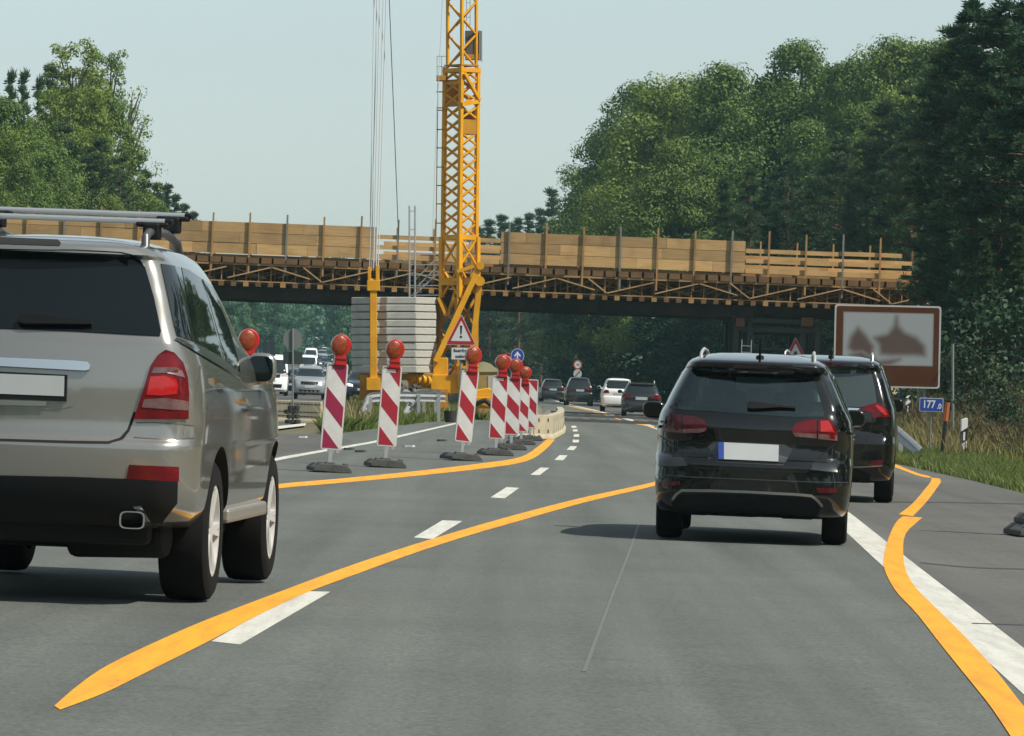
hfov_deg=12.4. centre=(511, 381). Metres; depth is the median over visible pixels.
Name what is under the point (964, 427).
delineator post
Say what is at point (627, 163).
broadleaf tree
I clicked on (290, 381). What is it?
oncoming car
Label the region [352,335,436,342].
ballast slab
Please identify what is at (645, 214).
broadleaf tree
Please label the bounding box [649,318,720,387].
broadleaf tree
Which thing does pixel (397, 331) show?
ballast slab
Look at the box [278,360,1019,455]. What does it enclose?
ground
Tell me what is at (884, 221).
pine tree
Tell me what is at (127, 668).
yellow lane line
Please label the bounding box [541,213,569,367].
conifer
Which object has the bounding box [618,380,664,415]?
hatchback car
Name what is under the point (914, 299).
pine tree
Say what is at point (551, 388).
hatchback car
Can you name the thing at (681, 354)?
broadleaf tree
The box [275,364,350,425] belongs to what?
oncoming road
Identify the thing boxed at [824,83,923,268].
broadleaf tree
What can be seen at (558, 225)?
broadleaf tree
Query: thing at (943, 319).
bush
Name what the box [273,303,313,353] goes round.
roadside tree
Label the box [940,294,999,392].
bush
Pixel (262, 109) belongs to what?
sky
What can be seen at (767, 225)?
pine tree
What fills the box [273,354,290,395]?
delivery van
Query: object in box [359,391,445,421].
guardrail
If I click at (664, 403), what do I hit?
verge grass
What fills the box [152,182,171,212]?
pine tree
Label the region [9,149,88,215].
broadleaf tree
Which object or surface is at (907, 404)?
delineator post
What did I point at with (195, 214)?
pine tree
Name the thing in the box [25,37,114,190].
poplar tree
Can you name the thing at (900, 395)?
steel post
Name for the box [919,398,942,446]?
kilometre sign
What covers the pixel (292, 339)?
temporary sign
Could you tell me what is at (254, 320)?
roadside tree
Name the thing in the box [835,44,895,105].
broadleaf tree
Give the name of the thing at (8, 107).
broadleaf tree
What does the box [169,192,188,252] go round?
pine tree
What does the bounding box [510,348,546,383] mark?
bush
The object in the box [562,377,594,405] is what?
estate car
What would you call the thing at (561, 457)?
white lane dash
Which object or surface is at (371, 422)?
median grass
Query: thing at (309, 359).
delivery van
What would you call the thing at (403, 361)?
ballast slab
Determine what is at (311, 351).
delivery van
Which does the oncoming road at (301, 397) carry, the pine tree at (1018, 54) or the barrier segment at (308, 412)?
the barrier segment at (308, 412)
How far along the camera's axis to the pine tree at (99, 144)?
305.65 m
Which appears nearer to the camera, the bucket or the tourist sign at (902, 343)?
the tourist sign at (902, 343)
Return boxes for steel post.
[899,390,902,412]
[914,389,918,402]
[951,344,953,434]
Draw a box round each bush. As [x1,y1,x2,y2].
[494,357,545,381]
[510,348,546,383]
[535,356,566,382]
[538,352,564,380]
[607,332,700,401]
[614,346,663,381]
[714,319,832,351]
[763,320,833,354]
[774,327,828,353]
[799,325,830,353]
[807,337,833,354]
[893,339,944,396]
[895,334,1023,415]
[912,345,970,403]
[921,304,1004,393]
[940,285,1023,400]
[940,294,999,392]
[942,352,1012,417]
[948,359,1023,428]
[968,394,1023,437]
[989,403,1023,454]
[998,375,1023,428]
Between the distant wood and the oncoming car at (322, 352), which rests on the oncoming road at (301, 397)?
the oncoming car at (322, 352)
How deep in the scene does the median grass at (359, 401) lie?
204.41 m
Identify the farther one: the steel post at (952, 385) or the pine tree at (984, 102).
the pine tree at (984, 102)
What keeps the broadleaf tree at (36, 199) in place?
on the ground at (310, 428)
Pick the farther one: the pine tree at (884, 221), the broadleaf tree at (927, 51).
the broadleaf tree at (927, 51)
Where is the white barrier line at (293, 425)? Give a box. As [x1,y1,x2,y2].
[278,423,305,428]
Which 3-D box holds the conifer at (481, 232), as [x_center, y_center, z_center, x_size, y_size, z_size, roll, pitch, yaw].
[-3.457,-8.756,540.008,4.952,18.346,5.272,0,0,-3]
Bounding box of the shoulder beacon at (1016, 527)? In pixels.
[1003,512,1023,535]
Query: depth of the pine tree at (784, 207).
297.72 m
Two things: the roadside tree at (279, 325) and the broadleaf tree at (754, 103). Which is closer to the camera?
the broadleaf tree at (754, 103)
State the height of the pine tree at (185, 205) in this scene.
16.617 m
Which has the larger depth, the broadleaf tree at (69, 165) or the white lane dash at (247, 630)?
the broadleaf tree at (69, 165)
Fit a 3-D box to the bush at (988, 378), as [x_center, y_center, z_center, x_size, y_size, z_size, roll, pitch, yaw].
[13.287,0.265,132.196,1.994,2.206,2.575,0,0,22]
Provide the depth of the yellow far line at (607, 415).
231.07 m
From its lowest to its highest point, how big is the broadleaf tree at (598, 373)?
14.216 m
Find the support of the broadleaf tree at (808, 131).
on the ground at (310, 428)
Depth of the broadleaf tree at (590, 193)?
384.14 m
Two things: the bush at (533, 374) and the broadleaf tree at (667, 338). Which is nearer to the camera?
the broadleaf tree at (667, 338)
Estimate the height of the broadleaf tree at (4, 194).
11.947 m
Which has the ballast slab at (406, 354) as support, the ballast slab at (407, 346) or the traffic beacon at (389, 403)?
the ballast slab at (407, 346)
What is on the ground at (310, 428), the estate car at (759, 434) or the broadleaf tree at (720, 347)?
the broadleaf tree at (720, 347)
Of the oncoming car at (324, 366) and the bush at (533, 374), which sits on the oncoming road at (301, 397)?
the oncoming car at (324, 366)
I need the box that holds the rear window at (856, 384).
[827,365,876,406]
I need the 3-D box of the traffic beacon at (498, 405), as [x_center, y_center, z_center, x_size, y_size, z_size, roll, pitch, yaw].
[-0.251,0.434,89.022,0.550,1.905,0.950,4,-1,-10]
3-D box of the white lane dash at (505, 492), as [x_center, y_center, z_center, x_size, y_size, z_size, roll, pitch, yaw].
[-0.081,1.395,59.447,0.176,0.013,6.004,0,0,2]
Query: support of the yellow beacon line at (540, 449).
on the road at (748, 627)
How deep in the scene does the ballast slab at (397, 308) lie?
188.53 m
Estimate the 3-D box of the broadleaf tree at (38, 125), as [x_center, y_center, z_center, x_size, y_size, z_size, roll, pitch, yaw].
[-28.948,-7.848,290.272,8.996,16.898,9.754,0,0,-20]
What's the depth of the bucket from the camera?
153.08 m
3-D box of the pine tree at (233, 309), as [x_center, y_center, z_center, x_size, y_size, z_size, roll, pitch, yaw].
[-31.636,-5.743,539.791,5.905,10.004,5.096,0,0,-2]
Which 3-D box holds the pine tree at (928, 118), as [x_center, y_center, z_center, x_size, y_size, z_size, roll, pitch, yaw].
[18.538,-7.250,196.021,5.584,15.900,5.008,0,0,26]
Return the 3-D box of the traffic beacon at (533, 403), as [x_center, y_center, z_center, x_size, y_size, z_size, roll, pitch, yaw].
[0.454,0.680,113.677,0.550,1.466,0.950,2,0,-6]
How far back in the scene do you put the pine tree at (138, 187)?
364.88 m
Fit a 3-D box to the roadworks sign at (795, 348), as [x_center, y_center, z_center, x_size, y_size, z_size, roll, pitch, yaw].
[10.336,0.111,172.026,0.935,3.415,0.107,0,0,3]
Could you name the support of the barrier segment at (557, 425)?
on the road at (748, 627)
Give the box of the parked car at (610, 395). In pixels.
[597,378,633,412]
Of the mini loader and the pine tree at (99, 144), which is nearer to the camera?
the mini loader
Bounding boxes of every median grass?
[313,402,489,432]
[346,394,542,408]
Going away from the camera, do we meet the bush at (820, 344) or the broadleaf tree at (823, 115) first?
the bush at (820, 344)
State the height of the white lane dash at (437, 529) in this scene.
0.014 m
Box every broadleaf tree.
[0,93,87,215]
[0,123,74,215]
[0,157,59,214]
[0,177,19,206]
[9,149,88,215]
[14,117,94,208]
[26,180,61,214]
[62,157,110,216]
[93,193,126,217]
[141,196,170,218]
[432,310,520,369]
[469,265,538,379]
[527,135,614,372]
[536,315,559,377]
[538,267,621,399]
[542,79,670,381]
[548,201,613,388]
[551,195,583,375]
[564,151,656,380]
[571,314,641,400]
[576,70,766,359]
[600,317,702,402]
[602,76,735,236]
[606,134,758,376]
[614,318,686,387]
[625,60,790,238]
[630,318,689,398]
[638,149,782,271]
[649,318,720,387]
[662,318,720,385]
[708,77,779,197]
[709,319,767,351]
[715,37,845,229]
[741,74,796,179]
[751,116,837,275]
[768,56,880,231]
[786,99,881,276]
[793,33,922,242]
[799,61,842,102]
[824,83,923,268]
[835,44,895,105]
[875,34,990,128]
[878,38,930,84]
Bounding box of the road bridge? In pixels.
[1,205,926,354]
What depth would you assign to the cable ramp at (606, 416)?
202.59 m
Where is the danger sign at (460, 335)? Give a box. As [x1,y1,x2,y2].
[446,315,474,387]
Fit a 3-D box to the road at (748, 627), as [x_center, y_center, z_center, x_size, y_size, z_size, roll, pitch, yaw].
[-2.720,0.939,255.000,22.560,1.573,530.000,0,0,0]
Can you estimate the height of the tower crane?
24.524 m
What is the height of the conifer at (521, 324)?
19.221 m
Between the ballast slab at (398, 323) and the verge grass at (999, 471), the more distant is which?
the ballast slab at (398, 323)
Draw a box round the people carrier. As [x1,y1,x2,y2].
[784,345,902,502]
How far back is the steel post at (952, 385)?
121.97 m
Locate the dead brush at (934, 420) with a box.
[893,380,1023,455]
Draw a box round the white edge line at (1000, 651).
[538,395,1023,693]
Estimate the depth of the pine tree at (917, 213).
267.72 m
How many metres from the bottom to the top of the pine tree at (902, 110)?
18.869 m
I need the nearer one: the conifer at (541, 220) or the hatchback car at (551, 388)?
the hatchback car at (551, 388)
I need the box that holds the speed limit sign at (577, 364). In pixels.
[573,360,581,376]
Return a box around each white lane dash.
[212,591,328,643]
[415,520,461,538]
[492,487,517,497]
[531,467,547,474]
[555,455,566,459]
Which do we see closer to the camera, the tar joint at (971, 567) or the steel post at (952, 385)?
the tar joint at (971, 567)
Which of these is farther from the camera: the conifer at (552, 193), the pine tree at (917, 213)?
the conifer at (552, 193)
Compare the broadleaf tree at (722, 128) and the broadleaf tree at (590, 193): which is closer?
the broadleaf tree at (722, 128)
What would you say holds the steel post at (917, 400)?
on the ground at (310, 428)
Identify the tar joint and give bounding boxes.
[891,501,1023,503]
[920,562,1023,568]
[972,623,1023,624]
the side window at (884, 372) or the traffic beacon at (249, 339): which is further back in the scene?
the traffic beacon at (249, 339)
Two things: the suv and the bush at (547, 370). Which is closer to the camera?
the suv
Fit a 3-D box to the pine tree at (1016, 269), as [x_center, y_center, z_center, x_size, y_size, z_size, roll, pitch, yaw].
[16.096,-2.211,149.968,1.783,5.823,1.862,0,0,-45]
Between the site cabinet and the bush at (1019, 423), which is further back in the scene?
the site cabinet
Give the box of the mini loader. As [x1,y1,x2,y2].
[475,388,490,407]
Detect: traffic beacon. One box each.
[238,329,259,355]
[306,334,351,472]
[364,339,406,468]
[439,347,482,461]
[477,354,513,455]
[497,358,526,449]
[506,366,535,444]
[516,379,542,440]
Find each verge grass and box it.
[663,402,940,431]
[895,439,1023,492]
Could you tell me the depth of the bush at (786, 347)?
289.18 m
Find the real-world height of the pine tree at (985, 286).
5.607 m
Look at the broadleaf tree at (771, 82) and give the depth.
365.19 m
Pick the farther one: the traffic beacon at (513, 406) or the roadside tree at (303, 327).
the roadside tree at (303, 327)
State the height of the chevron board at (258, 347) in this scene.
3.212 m
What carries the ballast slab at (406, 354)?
on the ballast slab at (403, 361)
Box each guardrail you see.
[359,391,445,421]
[403,389,440,414]
[897,427,921,453]
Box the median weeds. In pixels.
[311,395,483,423]
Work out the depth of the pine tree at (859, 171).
283.87 m
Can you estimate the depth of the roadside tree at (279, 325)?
675.14 m
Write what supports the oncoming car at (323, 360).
on the oncoming road at (301, 397)
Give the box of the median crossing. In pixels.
[276,433,353,454]
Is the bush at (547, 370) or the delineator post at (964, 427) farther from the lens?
the bush at (547, 370)
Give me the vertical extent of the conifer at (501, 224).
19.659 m
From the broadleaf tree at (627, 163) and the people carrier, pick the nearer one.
the people carrier
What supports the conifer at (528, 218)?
on the ground at (310, 428)
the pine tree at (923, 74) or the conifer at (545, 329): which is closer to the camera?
the pine tree at (923, 74)
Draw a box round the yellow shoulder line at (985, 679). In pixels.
[884,464,1023,735]
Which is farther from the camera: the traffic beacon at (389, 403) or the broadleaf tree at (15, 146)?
the broadleaf tree at (15, 146)
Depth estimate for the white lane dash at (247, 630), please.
26.70 m
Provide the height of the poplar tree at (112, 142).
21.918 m
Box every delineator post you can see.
[905,395,910,415]
[960,418,967,448]
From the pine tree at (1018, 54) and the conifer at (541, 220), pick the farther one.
the conifer at (541, 220)
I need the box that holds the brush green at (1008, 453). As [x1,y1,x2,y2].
[896,385,1023,463]
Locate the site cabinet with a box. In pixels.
[475,371,497,418]
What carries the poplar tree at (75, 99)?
on the ground at (310, 428)
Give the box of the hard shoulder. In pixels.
[538,387,1023,647]
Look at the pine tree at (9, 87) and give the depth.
329.83 m
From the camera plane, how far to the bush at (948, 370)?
149.86 m
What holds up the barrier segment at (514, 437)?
on the road at (748, 627)
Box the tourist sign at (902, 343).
[834,304,940,418]
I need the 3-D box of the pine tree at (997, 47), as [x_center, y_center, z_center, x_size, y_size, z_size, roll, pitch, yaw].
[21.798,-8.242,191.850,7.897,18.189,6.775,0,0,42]
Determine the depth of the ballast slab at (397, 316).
188.51 m
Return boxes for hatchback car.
[538,379,564,401]
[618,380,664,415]
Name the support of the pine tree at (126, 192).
on the ground at (310, 428)
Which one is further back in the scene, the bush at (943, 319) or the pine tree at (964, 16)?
the pine tree at (964, 16)
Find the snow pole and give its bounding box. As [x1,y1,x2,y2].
[940,402,949,453]
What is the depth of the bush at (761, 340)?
295.72 m
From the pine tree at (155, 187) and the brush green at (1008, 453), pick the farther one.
the pine tree at (155, 187)
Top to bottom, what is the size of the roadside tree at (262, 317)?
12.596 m
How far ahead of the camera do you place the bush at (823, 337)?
284.18 m
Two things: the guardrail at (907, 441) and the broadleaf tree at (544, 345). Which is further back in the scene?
the broadleaf tree at (544, 345)
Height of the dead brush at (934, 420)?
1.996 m
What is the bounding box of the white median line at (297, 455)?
[275,423,455,460]
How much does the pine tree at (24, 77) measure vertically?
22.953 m
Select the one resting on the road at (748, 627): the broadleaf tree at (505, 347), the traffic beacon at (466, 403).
the traffic beacon at (466, 403)
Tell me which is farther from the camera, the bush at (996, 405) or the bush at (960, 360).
the bush at (960, 360)
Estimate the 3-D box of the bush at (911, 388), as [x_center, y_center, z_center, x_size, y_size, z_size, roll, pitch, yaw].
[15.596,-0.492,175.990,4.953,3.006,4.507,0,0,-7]
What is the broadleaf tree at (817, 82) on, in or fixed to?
on the ground at (310, 428)
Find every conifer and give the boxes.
[465,225,495,361]
[470,219,511,365]
[482,213,528,362]
[501,216,534,364]
[504,220,527,345]
[511,211,539,352]
[523,207,549,386]
[526,186,561,378]
[538,193,575,357]
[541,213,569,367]
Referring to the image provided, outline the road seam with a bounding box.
[582,524,639,670]
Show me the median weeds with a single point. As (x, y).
(357, 411)
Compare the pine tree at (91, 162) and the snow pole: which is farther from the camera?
the pine tree at (91, 162)
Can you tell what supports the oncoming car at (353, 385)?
on the oncoming road at (301, 397)
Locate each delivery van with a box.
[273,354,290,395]
[298,355,318,366]
[303,348,318,357]
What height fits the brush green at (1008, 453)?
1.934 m
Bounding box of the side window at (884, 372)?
[884,372,893,398]
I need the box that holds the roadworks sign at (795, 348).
[787,338,803,354]
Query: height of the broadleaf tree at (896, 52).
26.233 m
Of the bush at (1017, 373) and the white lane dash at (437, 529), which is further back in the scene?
the bush at (1017, 373)
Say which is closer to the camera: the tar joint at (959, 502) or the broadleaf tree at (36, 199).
the tar joint at (959, 502)
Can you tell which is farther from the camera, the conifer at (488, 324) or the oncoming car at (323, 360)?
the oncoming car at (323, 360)
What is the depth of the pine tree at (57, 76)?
341.72 m
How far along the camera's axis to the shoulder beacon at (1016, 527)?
48.95 m
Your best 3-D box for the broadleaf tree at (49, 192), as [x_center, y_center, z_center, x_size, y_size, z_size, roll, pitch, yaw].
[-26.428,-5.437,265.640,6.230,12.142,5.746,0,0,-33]
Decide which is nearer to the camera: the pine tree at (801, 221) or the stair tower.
the stair tower
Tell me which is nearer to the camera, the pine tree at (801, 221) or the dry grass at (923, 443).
the dry grass at (923, 443)
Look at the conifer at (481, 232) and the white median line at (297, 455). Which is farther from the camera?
the conifer at (481, 232)
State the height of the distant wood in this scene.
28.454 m
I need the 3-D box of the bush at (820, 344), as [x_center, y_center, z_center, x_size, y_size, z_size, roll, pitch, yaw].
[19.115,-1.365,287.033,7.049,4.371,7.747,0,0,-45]
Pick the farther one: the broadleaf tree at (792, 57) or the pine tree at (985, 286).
the broadleaf tree at (792, 57)
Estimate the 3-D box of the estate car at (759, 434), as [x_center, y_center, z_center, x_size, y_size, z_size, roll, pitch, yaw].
[2.301,0.542,45.268,2.162,1.874,4.572,2,0,4]
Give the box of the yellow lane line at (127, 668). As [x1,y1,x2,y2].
[55,482,654,708]
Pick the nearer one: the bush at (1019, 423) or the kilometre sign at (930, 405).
the bush at (1019, 423)
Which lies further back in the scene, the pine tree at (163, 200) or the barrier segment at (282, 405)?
the pine tree at (163, 200)
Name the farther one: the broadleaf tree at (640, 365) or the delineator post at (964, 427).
the broadleaf tree at (640, 365)
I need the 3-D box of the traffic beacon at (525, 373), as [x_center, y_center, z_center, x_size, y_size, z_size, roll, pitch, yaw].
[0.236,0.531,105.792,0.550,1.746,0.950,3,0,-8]
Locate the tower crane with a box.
[358,0,484,408]
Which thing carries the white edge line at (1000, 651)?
on the road at (748, 627)
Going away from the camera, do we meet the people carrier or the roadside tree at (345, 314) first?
the people carrier
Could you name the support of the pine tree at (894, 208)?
on the ground at (310, 428)
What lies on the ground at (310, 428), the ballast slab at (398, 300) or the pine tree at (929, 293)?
the pine tree at (929, 293)
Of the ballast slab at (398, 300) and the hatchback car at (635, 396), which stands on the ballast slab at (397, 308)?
the ballast slab at (398, 300)
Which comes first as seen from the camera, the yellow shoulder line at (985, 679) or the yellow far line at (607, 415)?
the yellow shoulder line at (985, 679)
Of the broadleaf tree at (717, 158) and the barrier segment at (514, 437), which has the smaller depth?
the barrier segment at (514, 437)
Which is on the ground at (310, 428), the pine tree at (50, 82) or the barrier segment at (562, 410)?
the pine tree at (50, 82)
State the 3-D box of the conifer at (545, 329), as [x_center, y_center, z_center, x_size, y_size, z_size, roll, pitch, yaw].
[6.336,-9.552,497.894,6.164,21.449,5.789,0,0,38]
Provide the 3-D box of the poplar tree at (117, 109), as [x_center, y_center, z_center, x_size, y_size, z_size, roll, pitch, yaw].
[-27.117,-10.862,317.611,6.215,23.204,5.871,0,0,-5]
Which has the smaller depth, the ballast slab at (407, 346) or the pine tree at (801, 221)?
the ballast slab at (407, 346)
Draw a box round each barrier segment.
[276,400,289,421]
[289,401,322,423]
[508,428,533,438]
[533,415,553,438]
[547,412,564,438]
[557,409,565,430]
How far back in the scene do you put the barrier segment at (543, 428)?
116.89 m
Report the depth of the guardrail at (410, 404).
155.01 m
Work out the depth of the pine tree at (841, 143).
287.84 m
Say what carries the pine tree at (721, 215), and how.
on the ground at (310, 428)
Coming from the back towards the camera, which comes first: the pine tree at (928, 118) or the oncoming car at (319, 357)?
the oncoming car at (319, 357)
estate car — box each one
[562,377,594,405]
[643,339,864,543]
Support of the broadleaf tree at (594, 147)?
on the ground at (310, 428)
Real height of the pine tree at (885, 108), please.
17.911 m
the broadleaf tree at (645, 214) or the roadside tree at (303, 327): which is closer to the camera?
the broadleaf tree at (645, 214)
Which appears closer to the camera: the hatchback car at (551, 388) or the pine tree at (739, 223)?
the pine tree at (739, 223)
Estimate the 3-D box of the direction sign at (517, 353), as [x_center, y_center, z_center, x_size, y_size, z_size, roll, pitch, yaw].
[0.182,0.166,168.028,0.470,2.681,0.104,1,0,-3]
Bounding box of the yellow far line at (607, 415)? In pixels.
[566,405,654,426]
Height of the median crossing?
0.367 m
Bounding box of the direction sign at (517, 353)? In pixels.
[511,349,523,360]
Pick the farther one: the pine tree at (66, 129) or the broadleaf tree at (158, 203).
the broadleaf tree at (158, 203)
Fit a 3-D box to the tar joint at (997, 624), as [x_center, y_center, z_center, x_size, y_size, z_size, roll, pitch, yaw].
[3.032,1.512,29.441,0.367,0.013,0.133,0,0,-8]
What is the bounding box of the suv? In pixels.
[0,207,278,600]
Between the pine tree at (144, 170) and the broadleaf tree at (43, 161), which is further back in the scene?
the pine tree at (144, 170)
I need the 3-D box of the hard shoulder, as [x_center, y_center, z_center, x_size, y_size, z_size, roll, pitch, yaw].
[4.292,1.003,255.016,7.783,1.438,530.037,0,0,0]
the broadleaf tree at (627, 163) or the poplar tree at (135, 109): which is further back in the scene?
the broadleaf tree at (627, 163)
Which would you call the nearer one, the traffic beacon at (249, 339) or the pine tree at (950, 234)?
the traffic beacon at (249, 339)
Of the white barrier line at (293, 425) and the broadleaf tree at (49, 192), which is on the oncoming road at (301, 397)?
the white barrier line at (293, 425)
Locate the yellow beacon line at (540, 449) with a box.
[279,439,554,487]
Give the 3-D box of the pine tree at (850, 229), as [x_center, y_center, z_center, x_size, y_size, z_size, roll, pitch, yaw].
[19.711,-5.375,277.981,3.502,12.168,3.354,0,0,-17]
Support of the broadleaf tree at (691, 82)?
on the ground at (310, 428)
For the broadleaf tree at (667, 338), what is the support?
on the ground at (310, 428)
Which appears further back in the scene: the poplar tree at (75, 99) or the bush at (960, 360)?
the poplar tree at (75, 99)
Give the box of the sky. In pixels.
[0,0,1023,260]
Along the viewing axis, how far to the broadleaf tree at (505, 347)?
538.79 m
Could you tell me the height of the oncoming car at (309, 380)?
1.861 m
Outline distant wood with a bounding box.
[199,239,500,362]
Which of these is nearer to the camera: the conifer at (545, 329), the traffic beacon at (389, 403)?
the traffic beacon at (389, 403)
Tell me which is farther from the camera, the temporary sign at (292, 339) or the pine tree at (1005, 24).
the pine tree at (1005, 24)
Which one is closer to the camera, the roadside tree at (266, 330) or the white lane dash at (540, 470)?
the white lane dash at (540, 470)
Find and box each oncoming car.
[279,368,297,393]
[290,365,325,399]
[317,355,326,365]
[318,350,328,354]
[318,357,331,365]
[321,362,332,368]
[346,371,369,400]
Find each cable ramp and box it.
[564,413,658,419]
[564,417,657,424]
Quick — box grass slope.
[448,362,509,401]
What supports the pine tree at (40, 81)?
on the ground at (310, 428)
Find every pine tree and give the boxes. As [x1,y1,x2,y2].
[3,68,18,128]
[16,66,33,124]
[31,74,46,120]
[40,62,60,121]
[53,67,65,104]
[54,120,90,208]
[74,156,108,215]
[81,135,136,217]
[106,153,140,217]
[130,167,145,205]
[137,168,155,210]
[151,181,164,211]
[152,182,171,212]
[161,182,173,212]
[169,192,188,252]
[179,202,194,252]
[190,210,200,252]
[221,301,259,351]
[700,176,734,354]
[723,164,763,342]
[752,182,792,353]
[754,155,814,346]
[784,165,837,336]
[798,134,871,276]
[821,189,860,354]
[831,120,893,268]
[849,97,905,268]
[861,82,932,270]
[864,167,903,278]
[872,125,938,279]
[883,65,938,252]
[891,64,954,305]
[894,23,975,307]
[897,0,1004,305]
[901,177,927,277]
[910,166,976,377]
[912,0,1023,292]
[914,103,1010,380]
[928,48,1023,362]
[937,0,1021,236]
[944,33,1023,358]
[965,239,1000,385]
[966,26,1023,238]
[994,221,1023,383]
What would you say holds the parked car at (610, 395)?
on the hard shoulder
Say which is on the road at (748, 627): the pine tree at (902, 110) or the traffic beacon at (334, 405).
the traffic beacon at (334, 405)
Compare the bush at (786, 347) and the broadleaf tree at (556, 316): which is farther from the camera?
the broadleaf tree at (556, 316)
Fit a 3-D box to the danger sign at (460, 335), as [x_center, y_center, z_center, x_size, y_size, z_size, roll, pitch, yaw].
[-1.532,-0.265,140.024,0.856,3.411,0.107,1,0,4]
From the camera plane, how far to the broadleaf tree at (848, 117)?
317.05 m
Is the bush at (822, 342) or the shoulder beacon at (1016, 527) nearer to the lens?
the shoulder beacon at (1016, 527)
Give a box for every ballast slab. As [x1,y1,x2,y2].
[351,305,435,311]
[351,320,435,327]
[351,328,435,334]
[351,351,435,357]
[352,297,436,304]
[352,312,436,319]
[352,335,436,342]
[352,343,436,349]
[352,358,432,364]
[352,366,432,372]
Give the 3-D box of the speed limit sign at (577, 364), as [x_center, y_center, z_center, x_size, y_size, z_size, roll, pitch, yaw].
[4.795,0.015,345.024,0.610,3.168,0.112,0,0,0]
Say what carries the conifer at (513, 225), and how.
on the ground at (310, 428)
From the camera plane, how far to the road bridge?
221.98 m
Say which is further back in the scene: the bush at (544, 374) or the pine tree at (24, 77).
the bush at (544, 374)
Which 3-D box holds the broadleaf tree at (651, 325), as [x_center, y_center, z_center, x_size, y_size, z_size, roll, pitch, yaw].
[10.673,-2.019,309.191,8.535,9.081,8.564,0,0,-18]
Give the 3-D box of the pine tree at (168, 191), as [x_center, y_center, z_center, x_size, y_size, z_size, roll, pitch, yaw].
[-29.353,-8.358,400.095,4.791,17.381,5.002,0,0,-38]
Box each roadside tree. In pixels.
[239,302,262,353]
[239,302,279,347]
[242,302,295,354]
[263,304,309,352]
[264,303,285,354]
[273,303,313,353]
[324,305,369,373]
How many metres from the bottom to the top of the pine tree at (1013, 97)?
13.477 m
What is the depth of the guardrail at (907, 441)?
106.25 m
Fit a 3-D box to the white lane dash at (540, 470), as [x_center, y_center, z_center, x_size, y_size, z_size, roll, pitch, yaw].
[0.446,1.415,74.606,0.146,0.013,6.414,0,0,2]
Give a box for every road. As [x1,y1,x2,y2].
[0,397,1023,735]
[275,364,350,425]
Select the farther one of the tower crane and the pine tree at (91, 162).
the pine tree at (91, 162)
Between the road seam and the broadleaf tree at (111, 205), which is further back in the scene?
the broadleaf tree at (111, 205)
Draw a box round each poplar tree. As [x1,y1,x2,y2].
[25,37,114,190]
[36,86,95,190]
[55,66,122,183]
[83,49,154,211]
[112,85,167,217]
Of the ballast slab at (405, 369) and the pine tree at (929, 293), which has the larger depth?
the ballast slab at (405, 369)
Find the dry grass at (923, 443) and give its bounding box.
[897,405,1023,454]
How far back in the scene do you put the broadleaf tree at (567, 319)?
386.94 m
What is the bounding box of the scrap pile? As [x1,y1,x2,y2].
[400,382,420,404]
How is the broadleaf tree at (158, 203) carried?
on the ground at (310, 428)
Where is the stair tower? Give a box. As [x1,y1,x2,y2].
[409,205,438,391]
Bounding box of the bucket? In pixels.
[444,411,456,421]
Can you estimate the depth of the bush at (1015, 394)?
112.07 m
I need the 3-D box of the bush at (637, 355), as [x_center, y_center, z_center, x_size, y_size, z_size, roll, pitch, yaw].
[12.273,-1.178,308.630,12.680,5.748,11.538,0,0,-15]
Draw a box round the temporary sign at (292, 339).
[283,328,302,424]
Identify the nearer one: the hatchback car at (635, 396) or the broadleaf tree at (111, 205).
the hatchback car at (635, 396)
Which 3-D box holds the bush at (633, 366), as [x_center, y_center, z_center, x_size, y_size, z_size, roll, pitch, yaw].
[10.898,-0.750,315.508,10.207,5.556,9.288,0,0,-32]
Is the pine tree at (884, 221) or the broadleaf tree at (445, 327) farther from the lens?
the broadleaf tree at (445, 327)
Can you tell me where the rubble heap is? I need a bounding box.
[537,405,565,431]
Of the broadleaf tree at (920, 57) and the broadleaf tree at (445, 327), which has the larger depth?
the broadleaf tree at (445, 327)
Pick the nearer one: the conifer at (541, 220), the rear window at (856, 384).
the rear window at (856, 384)

